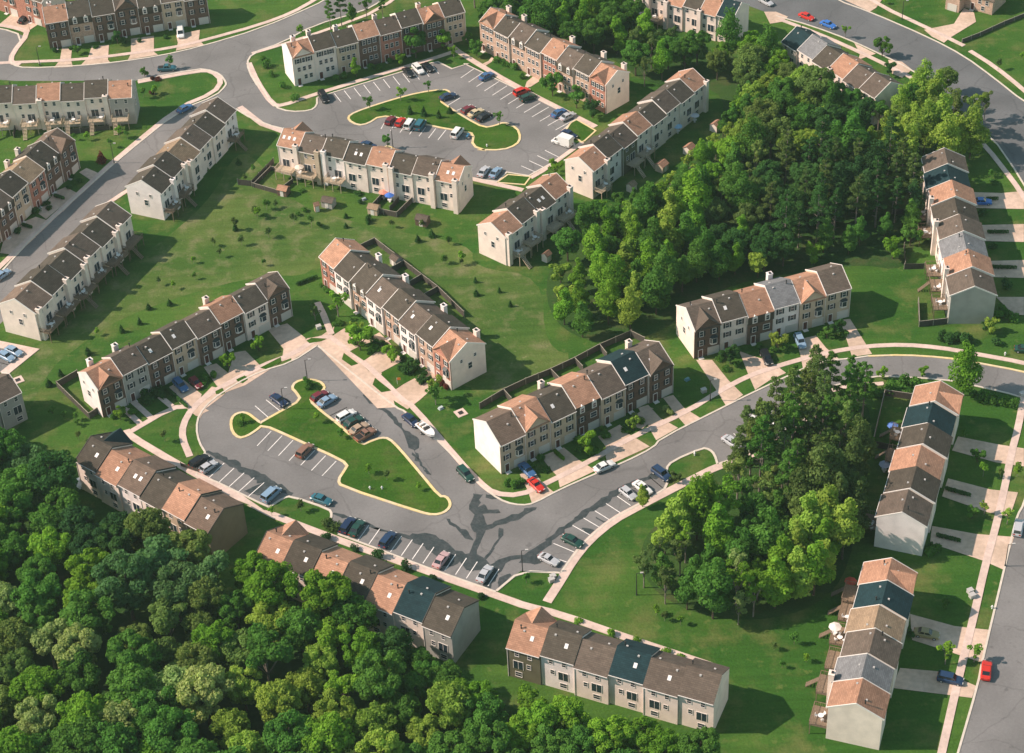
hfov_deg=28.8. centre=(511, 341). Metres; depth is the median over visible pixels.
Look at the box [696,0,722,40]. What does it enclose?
townhouse
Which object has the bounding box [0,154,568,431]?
meadow
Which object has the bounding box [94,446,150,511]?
townhouse
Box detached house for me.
[945,0,1005,14]
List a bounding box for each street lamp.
[636,572,642,595]
[709,378,716,400]
[1004,543,1015,565]
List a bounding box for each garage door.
[10,8,18,16]
[10,221,17,233]
[25,206,31,218]
[34,17,41,25]
[41,191,48,202]
[55,176,62,188]
[61,39,71,46]
[72,162,78,173]
[84,35,94,42]
[107,32,116,39]
[115,398,126,409]
[130,27,140,35]
[139,384,150,395]
[153,24,163,31]
[164,371,175,384]
[176,20,185,26]
[187,358,198,370]
[199,17,208,24]
[212,346,223,358]
[235,333,245,345]
[259,322,269,334]
[281,309,291,321]
[329,283,336,292]
[344,297,351,308]
[361,308,368,320]
[376,322,383,334]
[393,334,400,346]
[409,349,416,358]
[427,361,434,373]
[443,376,450,388]
[514,455,525,467]
[538,442,549,453]
[564,431,575,443]
[588,419,598,430]
[614,408,624,420]
[636,396,646,407]
[661,385,671,397]
[707,345,718,354]
[733,337,744,345]
[760,331,771,340]
[785,323,796,332]
[812,317,822,326]
[836,309,847,319]
[947,3,956,11]
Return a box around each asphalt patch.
[206,451,292,495]
[245,482,276,494]
[333,513,464,565]
[378,408,418,449]
[406,438,429,473]
[412,452,430,474]
[445,518,472,539]
[460,553,488,569]
[469,493,536,570]
[477,504,499,513]
[483,469,665,586]
[484,528,502,559]
[485,561,497,596]
[486,494,501,498]
[493,511,531,522]
[498,574,511,587]
[519,555,540,564]
[582,528,594,533]
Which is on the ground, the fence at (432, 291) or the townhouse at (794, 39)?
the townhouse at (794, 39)
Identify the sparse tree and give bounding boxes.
[358,0,371,17]
[629,26,643,49]
[632,550,652,587]
[636,56,653,86]
[645,31,658,67]
[647,536,669,562]
[652,29,663,36]
[657,566,676,603]
[664,26,676,36]
[667,538,690,574]
[675,520,691,562]
[711,474,741,498]
[712,175,723,200]
[713,485,740,518]
[721,558,750,605]
[722,453,752,499]
[728,547,747,570]
[733,590,751,624]
[736,474,759,493]
[744,573,771,616]
[745,162,755,176]
[751,140,768,166]
[758,465,778,490]
[758,479,775,500]
[789,439,806,463]
[811,434,828,447]
[822,429,840,448]
[889,104,905,119]
[907,122,921,140]
[933,96,941,117]
[942,87,954,105]
[951,88,969,116]
[963,97,983,115]
[971,93,986,106]
[979,90,992,119]
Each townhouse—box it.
[0,0,21,16]
[0,81,17,135]
[0,169,32,224]
[0,189,19,241]
[0,282,66,342]
[0,373,27,429]
[3,156,49,209]
[12,85,41,140]
[12,140,63,194]
[14,264,81,324]
[19,0,64,27]
[34,127,79,181]
[36,82,65,131]
[38,249,99,308]
[42,1,72,49]
[47,232,113,291]
[60,82,89,135]
[65,0,95,45]
[68,218,129,275]
[76,428,132,499]
[77,357,127,417]
[80,200,143,259]
[84,76,111,135]
[88,0,117,42]
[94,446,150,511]
[102,342,151,403]
[108,79,139,134]
[112,0,141,37]
[117,455,176,513]
[125,166,183,220]
[132,334,176,388]
[136,0,164,34]
[137,151,197,206]
[138,469,194,518]
[151,320,199,377]
[156,139,202,190]
[160,0,187,30]
[162,478,221,533]
[164,124,214,175]
[180,111,227,162]
[181,309,224,365]
[184,0,210,27]
[184,492,247,555]
[189,97,246,150]
[198,295,246,351]
[229,285,270,340]
[245,271,292,327]
[257,520,308,582]
[274,121,314,180]
[281,35,316,86]
[284,533,338,602]
[295,133,328,187]
[303,29,338,80]
[313,546,362,615]
[318,238,369,292]
[319,134,358,190]
[330,24,360,74]
[333,251,382,308]
[343,143,372,192]
[343,554,394,621]
[348,20,381,68]
[350,262,401,320]
[365,273,414,334]
[365,568,417,635]
[366,146,403,198]
[371,13,402,63]
[382,288,435,346]
[387,152,417,202]
[390,8,424,56]
[393,576,451,647]
[397,302,447,360]
[412,155,449,208]
[415,2,445,51]
[415,314,469,373]
[421,589,480,662]
[432,0,466,44]
[432,327,486,389]
[434,155,473,213]
[472,408,526,474]
[476,210,531,269]
[479,5,518,55]
[492,197,543,255]
[493,14,527,62]
[497,394,550,461]
[505,606,556,684]
[509,21,549,71]
[515,186,564,240]
[524,31,560,78]
[526,172,576,229]
[527,379,576,449]
[540,620,591,693]
[541,35,581,87]
[547,372,600,435]
[556,47,590,93]
[564,146,612,199]
[573,50,613,101]
[573,632,622,704]
[577,362,626,426]
[578,133,622,182]
[589,62,629,113]
[596,349,648,414]
[598,123,645,178]
[608,111,655,167]
[608,638,659,712]
[624,338,673,403]
[627,101,667,149]
[633,0,649,22]
[637,89,680,140]
[642,651,692,724]
[650,0,663,28]
[654,80,694,129]
[663,0,684,31]
[665,68,709,118]
[676,298,721,359]
[678,658,729,728]
[682,0,703,31]
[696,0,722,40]
[701,290,747,349]
[716,0,749,41]
[734,285,774,345]
[754,271,799,336]
[781,25,817,70]
[784,272,826,331]
[797,34,840,67]
[805,263,851,323]
[805,653,894,704]
[809,677,890,749]
[811,45,848,67]
[819,604,905,646]
[824,628,902,697]
[826,52,872,90]
[827,580,913,648]
[831,557,917,603]
[841,64,879,90]
[859,72,902,124]
[864,489,932,555]
[875,423,952,487]
[879,401,956,443]
[883,466,940,532]
[888,445,944,496]
[906,180,976,225]
[909,380,963,444]
[916,197,979,242]
[917,249,994,297]
[919,147,968,189]
[923,164,970,208]
[924,232,987,281]
[930,214,985,262]
[930,268,997,323]
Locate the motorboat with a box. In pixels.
[415,420,434,436]
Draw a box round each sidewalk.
[0,0,316,63]
[0,24,28,65]
[0,69,222,268]
[0,341,38,372]
[107,189,126,201]
[123,429,709,661]
[125,407,141,424]
[130,400,152,418]
[130,404,187,432]
[158,397,173,407]
[179,334,331,457]
[237,106,282,132]
[246,51,450,106]
[251,0,393,53]
[314,301,333,334]
[329,335,1023,496]
[447,44,597,127]
[473,177,523,191]
[531,142,583,178]
[543,418,806,602]
[779,18,1023,200]
[799,382,883,404]
[870,0,964,46]
[937,396,1023,752]
[968,50,1023,92]
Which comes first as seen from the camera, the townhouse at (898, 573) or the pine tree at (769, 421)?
the townhouse at (898, 573)
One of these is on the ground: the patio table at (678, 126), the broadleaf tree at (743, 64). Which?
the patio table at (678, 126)
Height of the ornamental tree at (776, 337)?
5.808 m
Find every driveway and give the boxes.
[0,15,29,31]
[0,229,34,253]
[20,217,50,235]
[28,21,36,28]
[39,191,68,218]
[54,48,72,67]
[57,187,75,210]
[79,168,101,179]
[81,45,108,64]
[128,36,157,59]
[169,380,208,415]
[176,30,203,50]
[194,387,227,417]
[204,363,243,391]
[227,351,273,384]
[269,324,306,360]
[291,336,393,407]
[321,327,363,347]
[350,332,390,362]
[367,350,402,383]
[392,369,435,408]
[483,57,493,65]
[520,473,552,501]
[525,77,538,86]
[544,448,593,486]
[598,425,649,461]
[636,407,653,428]
[639,405,677,439]
[664,395,699,424]
[697,360,742,404]
[740,351,785,389]
[764,12,787,23]
[799,336,838,367]
[843,319,871,355]
[846,0,880,10]
[855,43,875,58]
[888,60,910,76]
[894,668,975,697]
[910,614,990,661]
[925,8,975,41]
[930,526,1013,568]
[942,478,1017,515]
[952,436,1023,465]
[974,191,1023,208]
[982,224,1023,241]
[991,260,1023,277]
[997,297,1023,314]
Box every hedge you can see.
[21,222,32,228]
[53,193,64,198]
[166,387,187,408]
[296,275,317,284]
[418,375,431,384]
[553,449,564,460]
[936,532,960,541]
[945,486,970,496]
[986,196,998,199]
[987,229,1008,233]
[992,264,1016,268]
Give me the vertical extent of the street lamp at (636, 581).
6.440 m
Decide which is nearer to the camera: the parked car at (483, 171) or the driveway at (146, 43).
the parked car at (483, 171)
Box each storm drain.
[13,375,23,383]
[454,408,467,417]
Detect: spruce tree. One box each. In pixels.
[45,378,52,387]
[58,368,63,376]
[84,347,90,356]
[96,150,106,163]
[119,325,124,333]
[146,302,151,310]
[166,298,172,306]
[232,223,237,231]
[235,157,241,165]
[407,104,413,114]
[414,234,420,242]
[420,106,427,116]
[428,229,435,238]
[436,109,441,118]
[446,106,452,113]
[473,288,479,296]
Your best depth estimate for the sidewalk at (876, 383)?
438.99 m
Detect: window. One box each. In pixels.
[16,415,22,421]
[23,194,29,204]
[33,7,38,15]
[40,181,45,190]
[48,24,55,29]
[50,32,56,37]
[59,22,66,27]
[61,31,67,35]
[70,151,76,161]
[73,27,79,31]
[84,25,90,30]
[97,25,103,29]
[101,387,108,395]
[103,396,110,404]
[106,15,112,20]
[107,21,114,29]
[113,381,120,388]
[114,388,122,399]
[118,12,124,16]
[125,372,132,380]
[127,381,134,389]
[129,10,135,14]
[130,16,136,24]
[137,366,144,374]
[139,375,146,383]
[143,17,149,21]
[151,362,158,369]
[153,370,160,378]
[163,355,170,362]
[164,4,170,8]
[164,364,171,372]
[165,12,171,16]
[175,2,181,6]
[175,8,182,16]
[175,347,182,354]
[176,356,183,363]
[186,341,193,348]
[187,1,193,6]
[187,348,195,358]
[188,9,194,14]
[198,0,204,4]
[199,8,205,12]
[200,336,207,343]
[202,345,208,352]
[211,330,218,337]
[213,337,220,347]
[223,322,229,329]
[224,330,231,337]
[234,315,240,323]
[235,323,242,333]
[247,311,254,318]
[249,320,255,327]
[258,305,265,312]
[259,312,266,322]
[270,298,276,305]
[271,307,277,314]
[280,292,287,299]
[281,299,288,309]
[295,58,301,63]
[305,55,311,61]
[317,51,322,56]
[327,48,333,53]
[339,47,345,52]
[343,287,348,294]
[350,44,355,49]
[360,40,366,45]
[371,37,377,42]
[373,626,379,632]
[375,313,381,323]
[393,33,399,38]
[393,324,398,334]
[408,339,414,350]
[436,21,442,26]
[440,653,447,659]
[442,367,448,377]
[503,444,510,451]
[503,453,510,460]
[515,438,522,445]
[515,445,522,456]
[515,671,522,677]
[528,430,535,437]
[528,439,535,446]
[540,424,547,432]
[540,433,547,441]
[554,420,561,427]
[554,429,561,437]
[560,682,566,688]
[566,415,572,422]
[566,424,573,431]
[578,415,585,423]
[590,410,596,417]
[593,694,600,700]
[604,397,610,404]
[604,406,610,413]
[616,391,622,398]
[616,399,622,409]
[627,383,633,390]
[627,392,633,399]
[628,702,635,708]
[638,387,645,394]
[639,377,645,384]
[650,710,657,716]
[652,373,659,381]
[652,383,658,390]
[664,368,670,375]
[664,377,670,384]
[697,340,704,346]
[697,722,704,727]
[698,331,704,337]
[710,327,717,333]
[710,334,717,344]
[723,331,730,337]
[724,322,730,328]
[736,318,743,324]
[736,328,742,333]
[750,326,757,332]
[763,323,769,329]
[776,308,783,314]
[776,317,783,323]
[788,314,795,320]
[789,305,796,311]
[802,312,809,318]
[803,303,810,309]
[814,307,822,316]
[815,300,822,306]
[828,294,835,300]
[828,303,834,309]
[840,291,847,297]
[840,298,847,307]
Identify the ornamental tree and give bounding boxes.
[72,45,80,52]
[111,30,120,42]
[112,405,125,419]
[139,67,148,75]
[218,353,235,367]
[250,335,263,349]
[345,323,372,350]
[381,344,397,362]
[394,54,405,63]
[402,357,414,370]
[403,27,426,57]
[436,29,450,49]
[462,31,471,41]
[469,39,482,55]
[539,72,563,95]
[547,158,563,172]
[548,262,571,282]
[553,284,574,300]
[568,84,584,107]
[576,430,595,452]
[583,99,600,117]
[611,192,624,206]
[625,415,640,430]
[656,180,669,195]
[669,470,681,482]
[718,344,740,363]
[729,96,741,112]
[769,331,788,349]
[805,241,824,264]
[823,326,833,335]
[830,318,846,334]
[873,36,892,56]
[876,366,887,376]
[882,235,903,258]
[884,62,896,73]
[900,223,923,245]
[918,365,928,376]
[942,596,951,607]
[967,504,979,517]
[970,448,985,461]
[981,321,987,330]
[985,317,1000,332]
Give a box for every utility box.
[315,324,321,329]
[548,576,554,583]
[700,387,706,393]
[966,587,973,592]
[968,591,976,598]
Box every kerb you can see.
[0,0,1023,752]
[230,89,1023,515]
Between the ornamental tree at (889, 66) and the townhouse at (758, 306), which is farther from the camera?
the ornamental tree at (889, 66)
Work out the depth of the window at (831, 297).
452.79 m
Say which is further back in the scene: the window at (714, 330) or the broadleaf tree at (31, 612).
the window at (714, 330)
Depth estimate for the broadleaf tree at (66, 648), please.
371.92 m
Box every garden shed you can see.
[276,184,290,196]
[313,201,319,211]
[320,196,335,208]
[366,203,380,215]
[389,253,402,265]
[414,213,429,227]
[541,249,551,262]
[626,180,637,192]
[654,159,668,173]
[682,142,695,154]
[709,119,719,132]
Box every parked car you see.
[0,268,11,280]
[0,350,15,362]
[4,345,23,356]
[17,15,26,23]
[157,63,176,71]
[172,376,188,392]
[176,25,184,38]
[176,103,192,113]
[188,375,203,389]
[188,453,209,468]
[198,459,217,473]
[260,486,281,503]
[269,393,287,407]
[295,442,313,458]
[309,493,332,506]
[310,389,328,402]
[316,394,337,407]
[317,89,329,102]
[335,408,356,423]
[338,516,356,534]
[342,415,363,428]
[348,421,369,435]
[348,519,365,537]
[353,426,376,442]
[361,140,377,145]
[378,530,396,548]
[384,115,395,125]
[394,117,405,126]
[401,412,416,427]
[402,67,414,77]
[403,118,416,130]
[411,62,424,74]
[413,119,426,131]
[421,62,434,72]
[432,550,450,569]
[438,92,456,100]
[450,126,463,139]
[456,464,474,482]
[460,105,475,113]
[467,108,484,117]
[475,111,491,121]
[475,564,493,583]
[477,165,489,177]
[478,71,494,80]
[488,166,502,178]
[512,86,530,96]
[518,461,536,477]
[519,93,536,102]
[527,476,544,492]
[537,552,559,566]
[550,108,566,117]
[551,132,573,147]
[559,111,576,121]
[560,129,577,138]
[560,533,583,548]
[592,459,615,473]
[619,485,636,500]
[632,479,652,494]
[651,464,671,481]
[721,434,741,447]
[758,0,773,6]
[759,348,773,365]
[793,332,806,348]
[798,11,814,20]
[819,19,836,28]
[914,627,939,640]
[936,670,963,686]
[976,197,991,205]
[980,659,991,680]
[1012,518,1023,537]
[1014,344,1023,352]
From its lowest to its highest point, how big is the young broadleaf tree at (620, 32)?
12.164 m
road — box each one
[0,0,575,323]
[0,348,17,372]
[198,346,1023,590]
[735,0,1023,181]
[959,507,1023,752]
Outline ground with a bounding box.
[0,0,1023,752]
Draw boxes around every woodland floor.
[0,448,552,752]
[546,29,938,341]
[641,399,870,619]
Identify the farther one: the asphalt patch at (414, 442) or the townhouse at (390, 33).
the townhouse at (390, 33)
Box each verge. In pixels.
[260,357,280,368]
[307,338,325,342]
[332,321,350,335]
[342,353,357,365]
[350,342,380,359]
[373,378,390,391]
[381,364,422,387]
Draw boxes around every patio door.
[13,404,22,414]
[27,114,35,120]
[46,311,52,322]
[51,111,59,118]
[57,299,62,310]
[67,111,75,117]
[74,283,80,293]
[89,478,97,488]
[91,109,99,115]
[94,260,99,272]
[106,250,111,261]
[109,491,117,501]
[114,109,122,115]
[125,229,130,239]
[132,501,140,511]
[164,197,169,207]
[170,523,177,531]
[177,183,181,192]
[195,164,199,174]
[207,150,211,160]
[216,141,220,151]
[227,128,231,137]
[282,158,289,166]
[304,164,311,171]
[334,169,341,177]
[348,173,356,181]
[372,177,379,185]
[400,625,409,634]
[401,184,409,192]
[417,187,424,194]
[438,642,447,652]
[440,192,447,200]
[513,660,523,670]
[514,239,519,248]
[524,230,529,239]
[548,214,552,224]
[557,205,562,215]
[558,671,568,681]
[591,682,601,692]
[595,178,599,186]
[610,166,613,174]
[626,690,636,700]
[630,151,634,160]
[639,143,643,151]
[649,699,659,709]
[651,7,657,15]
[654,132,658,142]
[667,121,671,130]
[674,14,680,22]
[691,18,695,25]
[696,711,706,721]
[707,24,713,31]
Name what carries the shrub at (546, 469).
on the ground
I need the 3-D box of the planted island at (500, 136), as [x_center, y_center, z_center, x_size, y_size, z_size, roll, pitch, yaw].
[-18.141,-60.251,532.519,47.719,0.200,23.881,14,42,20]
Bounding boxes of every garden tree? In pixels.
[309,302,320,320]
[328,290,349,316]
[349,321,363,327]
[362,96,372,109]
[382,134,389,146]
[396,86,406,99]
[423,80,430,91]
[425,383,443,404]
[427,374,442,393]
[447,45,456,54]
[493,111,502,124]
[663,170,676,186]
[681,150,694,168]
[706,132,719,149]
[710,135,719,158]
[720,121,735,136]
[841,25,850,35]
[936,640,955,663]
[967,643,982,661]
[979,500,988,512]
[1001,507,1013,523]
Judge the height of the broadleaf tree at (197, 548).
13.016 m
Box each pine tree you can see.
[324,0,335,29]
[333,0,347,26]
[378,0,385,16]
[725,432,753,469]
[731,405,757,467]
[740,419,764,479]
[744,414,779,491]
[753,397,763,414]
[754,401,776,463]
[755,401,773,425]
[760,181,778,228]
[767,376,784,423]
[768,420,785,474]
[770,189,797,238]
[771,197,787,226]
[772,432,791,488]
[774,125,797,181]
[774,393,798,441]
[774,448,803,495]
[779,367,804,434]
[780,145,794,184]
[781,400,806,447]
[782,364,801,401]
[785,438,808,482]
[794,203,807,247]
[794,403,822,454]
[795,392,815,447]
[798,166,811,215]
[798,367,807,386]
[800,367,818,405]
[801,137,819,164]
[805,344,824,388]
[806,185,831,242]
[807,352,832,416]
[808,172,829,229]
[810,115,833,163]
[811,370,836,441]
[812,159,835,215]
[815,380,835,430]
[816,394,837,440]
[817,138,837,189]
[825,187,844,238]
[826,350,841,391]
[827,136,847,169]
[830,395,848,446]
[835,400,856,448]
[837,364,859,399]
[839,383,858,405]
[841,354,857,394]
[843,131,860,163]
[845,173,867,223]
[847,395,859,427]
[849,137,865,168]
[851,361,864,402]
[851,361,877,416]
[867,178,887,227]
[868,155,888,211]
[881,116,902,174]
[885,152,906,207]
[888,177,904,222]
[890,136,915,188]
[900,152,923,198]
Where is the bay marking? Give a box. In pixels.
[0,65,735,585]
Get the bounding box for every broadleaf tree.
[0,427,25,473]
[0,463,42,509]
[0,476,36,531]
[0,503,9,519]
[0,517,21,539]
[0,531,32,571]
[0,547,8,580]
[0,581,18,619]
[0,608,7,620]
[0,616,35,651]
[0,640,15,684]
[0,647,34,686]
[0,684,19,725]
[0,710,3,730]
[0,725,38,752]
[2,442,45,468]
[8,664,66,710]
[9,568,62,618]
[14,694,61,740]
[15,552,56,586]
[21,601,55,630]
[23,618,68,668]
[24,449,78,504]
[26,502,64,533]
[26,526,71,575]
[30,728,54,752]
[45,478,80,510]
[50,715,104,752]
[51,622,101,672]
[53,690,108,748]
[55,650,100,696]
[57,504,95,539]
[58,589,115,637]
[61,573,97,606]
[64,547,110,584]
[68,523,111,563]
[84,720,138,752]
[90,549,152,620]
[96,510,127,532]
[96,523,137,554]
[97,699,140,742]
[103,662,162,706]
[105,628,162,674]
[117,623,152,660]
[123,507,172,550]
[129,685,180,734]
[131,737,161,752]
[134,533,188,578]
[142,705,198,752]
[145,559,200,622]
[148,597,187,636]
[149,636,182,669]
[151,664,194,710]
[165,528,211,565]
[169,641,218,667]
[171,735,220,752]
[175,662,235,724]
[180,608,214,642]
[186,575,230,620]
[187,550,229,582]
[190,619,236,664]
[209,707,250,750]
[214,745,247,752]
[215,589,253,632]
[218,627,251,675]
[224,663,262,711]
[225,729,269,752]
[229,550,268,603]
[242,559,299,613]
[244,600,290,648]
[245,622,293,684]
[254,678,302,730]
[261,709,315,752]
[276,605,321,653]
[283,749,311,752]
[285,666,326,711]
[296,710,355,752]
[299,568,351,620]
[302,642,339,687]
[311,687,357,722]
[315,616,350,648]
[323,669,359,703]
[329,592,379,635]
[339,626,381,669]
[346,2,356,19]
[350,57,360,76]
[352,649,406,704]
[352,700,399,749]
[355,727,404,752]
[371,653,401,675]
[376,625,413,661]
[387,693,421,735]
[394,742,429,752]
[396,670,427,698]
[402,646,432,675]
[405,713,439,748]
[413,660,439,688]
[425,659,463,687]
[425,680,471,731]
[427,728,476,752]
[448,677,469,710]
[462,691,508,731]
[463,711,511,752]
[467,680,498,712]
[476,0,499,19]
[490,747,524,752]
[491,714,537,752]
[497,0,522,14]
[500,0,518,15]
[516,0,535,22]
[516,683,548,716]
[517,700,561,744]
[528,0,556,32]
[530,723,572,752]
[541,0,556,33]
[547,694,589,730]
[550,227,581,260]
[552,0,568,14]
[552,0,572,37]
[553,287,574,324]
[557,20,582,43]
[560,0,580,19]
[564,724,596,752]
[564,744,590,752]
[568,257,587,286]
[571,280,590,313]
[571,301,593,337]
[572,0,591,43]
[574,204,595,237]
[579,18,608,53]
[581,200,603,222]
[582,223,608,260]
[583,0,599,22]
[587,253,609,287]
[587,714,634,752]
[589,243,610,279]
[593,279,621,324]
[595,0,634,44]
[598,254,631,295]
[599,205,617,237]
[602,235,620,257]
[604,0,622,13]
[608,207,620,219]
[609,16,628,54]
[610,747,637,752]
[616,200,643,238]
[616,202,623,225]
[616,284,643,328]
[617,241,635,275]
[620,0,645,18]
[620,40,650,75]
[622,214,645,252]
[624,270,647,300]
[625,259,644,286]
[625,715,662,752]
[626,14,641,40]
[626,237,640,260]
[629,187,638,203]
[632,186,644,203]
[632,188,658,230]
[634,8,655,43]
[634,216,664,253]
[634,236,660,279]
[635,484,649,506]
[639,265,673,314]
[642,181,663,217]
[647,728,680,752]
[650,551,676,589]
[651,38,672,79]
[651,508,680,554]
[652,245,681,285]
[653,35,679,69]
[656,214,684,258]
[657,187,680,226]
[661,182,680,209]
[661,490,692,542]
[662,239,678,257]
[669,163,691,201]
[671,37,699,69]
[672,255,693,291]
[674,164,712,216]
[674,570,699,609]
[675,210,700,256]
[677,726,720,752]
[679,473,718,540]
[680,197,705,230]
[683,554,702,580]
[685,29,710,64]
[685,236,711,282]
[690,556,733,618]
[691,471,720,517]
[692,139,711,165]
[692,162,716,207]
[697,224,715,270]
[698,543,717,566]
[701,509,714,543]
[702,502,736,558]
[703,162,724,184]
[703,196,730,226]
[705,48,731,79]
[706,141,716,161]
[708,239,731,280]
[709,223,730,247]
[712,41,728,55]
[713,135,744,163]
[715,7,741,56]
[717,111,730,135]
[718,155,737,178]
[718,161,748,216]
[721,227,751,254]
[723,142,744,169]
[724,526,753,563]
[727,103,740,126]
[727,242,745,274]
[729,118,756,148]
[729,524,753,546]
[730,170,760,214]
[731,52,761,77]
[731,214,749,243]
[732,71,757,87]
[732,202,765,230]
[733,84,742,100]
[736,112,769,168]
[737,34,759,52]
[737,513,763,534]
[738,42,767,62]
[738,80,767,103]
[738,492,773,523]
[739,93,764,119]
[742,567,766,600]
[743,30,760,41]
[743,97,782,124]
[747,175,762,200]
[747,555,769,570]
[748,252,767,277]
[749,233,780,270]
[749,505,781,559]
[750,222,772,236]
[751,159,782,186]
[757,21,783,63]
[757,73,776,93]
[758,116,790,159]
[758,174,789,210]
[758,555,794,608]
[761,58,781,75]
[761,90,796,132]
[765,490,790,521]
[766,48,789,72]
[766,534,793,573]
[767,77,794,104]
[768,227,800,265]
[775,129,806,164]
[775,521,789,538]
[776,187,809,217]
[777,62,796,78]
[777,73,800,91]
[782,463,815,518]
[786,102,815,131]
[787,492,820,518]
[787,518,810,562]
[787,545,815,599]
[788,490,821,541]
[789,161,819,189]
[791,63,807,88]
[793,92,811,105]
[794,64,835,106]
[798,442,842,497]
[799,540,835,595]
[801,451,820,477]
[803,128,829,160]
[810,103,846,134]
[811,517,841,554]
[813,217,835,252]
[814,502,833,528]
[815,484,843,517]
[818,79,844,108]
[819,538,836,576]
[820,469,847,507]
[822,441,857,501]
[823,159,854,198]
[825,182,849,227]
[826,119,844,155]
[829,497,864,559]
[834,81,848,96]
[837,112,871,160]
[839,88,863,107]
[840,106,865,137]
[840,224,857,254]
[840,413,878,466]
[842,96,874,124]
[843,155,864,204]
[843,437,870,474]
[844,468,869,493]
[846,480,871,513]
[850,168,876,215]
[851,215,869,245]
[852,499,871,531]
[862,138,891,193]
[865,125,877,156]
[871,100,889,129]
[874,110,894,140]
[877,134,894,158]
[877,212,893,238]
[889,84,914,115]
[890,117,906,150]
[894,122,920,170]
[899,198,921,228]
[900,101,919,133]
[902,83,921,106]
[903,179,925,213]
[907,86,927,111]
[908,58,934,96]
[909,98,939,153]
[925,69,946,97]
[925,83,937,107]
[927,110,961,152]
[929,91,957,146]
[937,66,958,92]
[947,339,984,393]
[953,111,970,154]
[960,104,990,158]
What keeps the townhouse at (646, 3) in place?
on the ground
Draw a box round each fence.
[56,369,97,418]
[65,125,109,133]
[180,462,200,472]
[237,157,273,185]
[251,178,292,193]
[253,166,275,187]
[361,237,464,316]
[373,194,411,216]
[389,196,398,209]
[391,259,403,270]
[409,273,421,285]
[424,286,437,296]
[479,329,644,408]
[503,389,511,399]
[550,368,558,378]
[574,358,582,369]
[599,343,606,355]
[874,389,912,436]
[875,441,892,449]
[892,209,922,213]
[904,263,924,268]
[918,297,947,326]
[962,13,1023,42]
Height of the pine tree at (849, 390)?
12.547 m
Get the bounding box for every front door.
[4,230,10,239]
[19,214,26,222]
[36,199,41,209]
[50,184,56,193]
[76,37,80,45]
[99,34,103,42]
[106,406,111,417]
[122,29,126,37]
[130,392,137,401]
[145,26,149,34]
[167,22,172,30]
[179,366,185,377]
[190,19,195,27]
[204,354,211,365]
[226,341,233,351]
[251,329,255,339]
[273,316,279,327]
[297,78,302,86]
[319,71,324,80]
[353,303,358,314]
[363,59,366,68]
[368,317,373,326]
[386,329,390,340]
[401,343,406,354]
[406,48,410,56]
[419,356,424,367]
[428,43,432,51]
[505,462,511,474]
[526,67,530,76]
[529,450,536,461]
[555,438,561,449]
[557,83,561,92]
[579,426,584,435]
[605,415,611,426]
[628,403,633,414]
[653,392,658,403]
[698,349,703,359]
[724,341,728,349]
[750,335,755,345]
[802,321,808,331]
[827,313,833,323]
[969,2,974,10]
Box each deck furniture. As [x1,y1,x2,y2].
[815,711,825,721]
[834,632,843,640]
[893,428,900,435]
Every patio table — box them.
[77,478,81,488]
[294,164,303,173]
[379,189,387,198]
[385,192,393,201]
[675,124,681,133]
[691,113,698,122]
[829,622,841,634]
[844,577,856,584]
[879,460,889,472]
[887,422,898,428]
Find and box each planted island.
[232,381,448,512]
[350,90,518,148]
[499,175,528,183]
[568,120,593,140]
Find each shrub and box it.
[14,227,20,233]
[31,206,41,214]
[42,200,50,205]
[45,205,51,210]
[74,178,83,183]
[119,37,126,42]
[127,408,135,414]
[139,395,154,405]
[140,388,147,396]
[147,392,154,400]
[149,384,164,396]
[158,391,165,399]
[202,373,210,380]
[210,370,216,377]
[236,420,244,425]
[262,59,271,68]
[269,69,275,76]
[278,81,285,87]
[289,93,299,100]
[304,382,310,389]
[320,517,332,527]
[320,532,331,539]
[324,520,341,533]
[331,318,343,325]
[332,74,338,79]
[339,71,346,78]
[350,543,359,552]
[353,190,361,195]
[365,214,372,220]
[366,63,374,70]
[368,343,380,351]
[370,337,378,343]
[370,548,383,558]
[378,339,385,345]
[399,355,406,362]
[400,366,409,374]
[401,558,411,572]
[415,373,425,381]
[428,574,436,579]
[476,592,484,600]
[492,55,499,62]
[500,58,508,65]
[503,477,510,486]
[509,63,517,69]
[510,479,519,488]
[517,477,526,484]
[536,453,545,462]
[542,465,550,472]
[574,444,583,451]
[574,617,583,624]
[587,446,600,455]
[600,430,610,438]
[607,628,614,637]
[621,425,630,433]
[633,635,641,641]
[661,647,671,652]
[662,405,668,410]
[715,355,722,362]
[722,365,730,372]
[734,360,740,367]
[755,343,762,349]
[770,346,778,351]
[817,330,825,338]
[839,329,848,336]
[872,388,882,398]
[878,383,894,394]
[885,378,900,388]
[891,380,909,391]
[898,372,911,386]
[901,386,913,392]
[907,631,914,637]
[908,376,923,386]
[924,546,933,557]
[929,544,936,554]
[934,543,942,552]
[937,328,947,341]
[943,332,957,344]
[954,331,961,341]
[959,332,973,344]
[968,390,976,397]
[974,390,989,404]
[977,208,988,215]
[987,242,997,248]
[989,179,997,184]
[989,392,1000,405]
[991,337,1001,345]
[993,310,1004,318]
[997,303,1007,311]
[999,395,1009,407]
[1001,276,1012,289]
[1004,310,1013,318]
[1008,397,1020,408]
[1009,313,1018,323]
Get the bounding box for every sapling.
[114,126,121,135]
[159,430,166,439]
[165,54,172,63]
[231,217,238,224]
[237,234,243,243]
[253,206,260,216]
[262,199,271,206]
[264,227,270,234]
[267,505,273,512]
[289,212,297,220]
[295,498,304,508]
[296,24,303,33]
[303,376,309,383]
[307,215,313,224]
[313,412,319,418]
[336,428,344,436]
[365,463,371,472]
[383,469,389,476]
[458,250,465,258]
[522,573,529,582]
[653,604,659,614]
[661,610,667,620]
[677,615,684,624]
[771,642,777,648]
[789,632,798,641]
[803,653,809,660]
[979,461,988,474]
[995,57,1001,66]
[998,468,1004,475]
[1014,461,1022,474]
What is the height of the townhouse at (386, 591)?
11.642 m

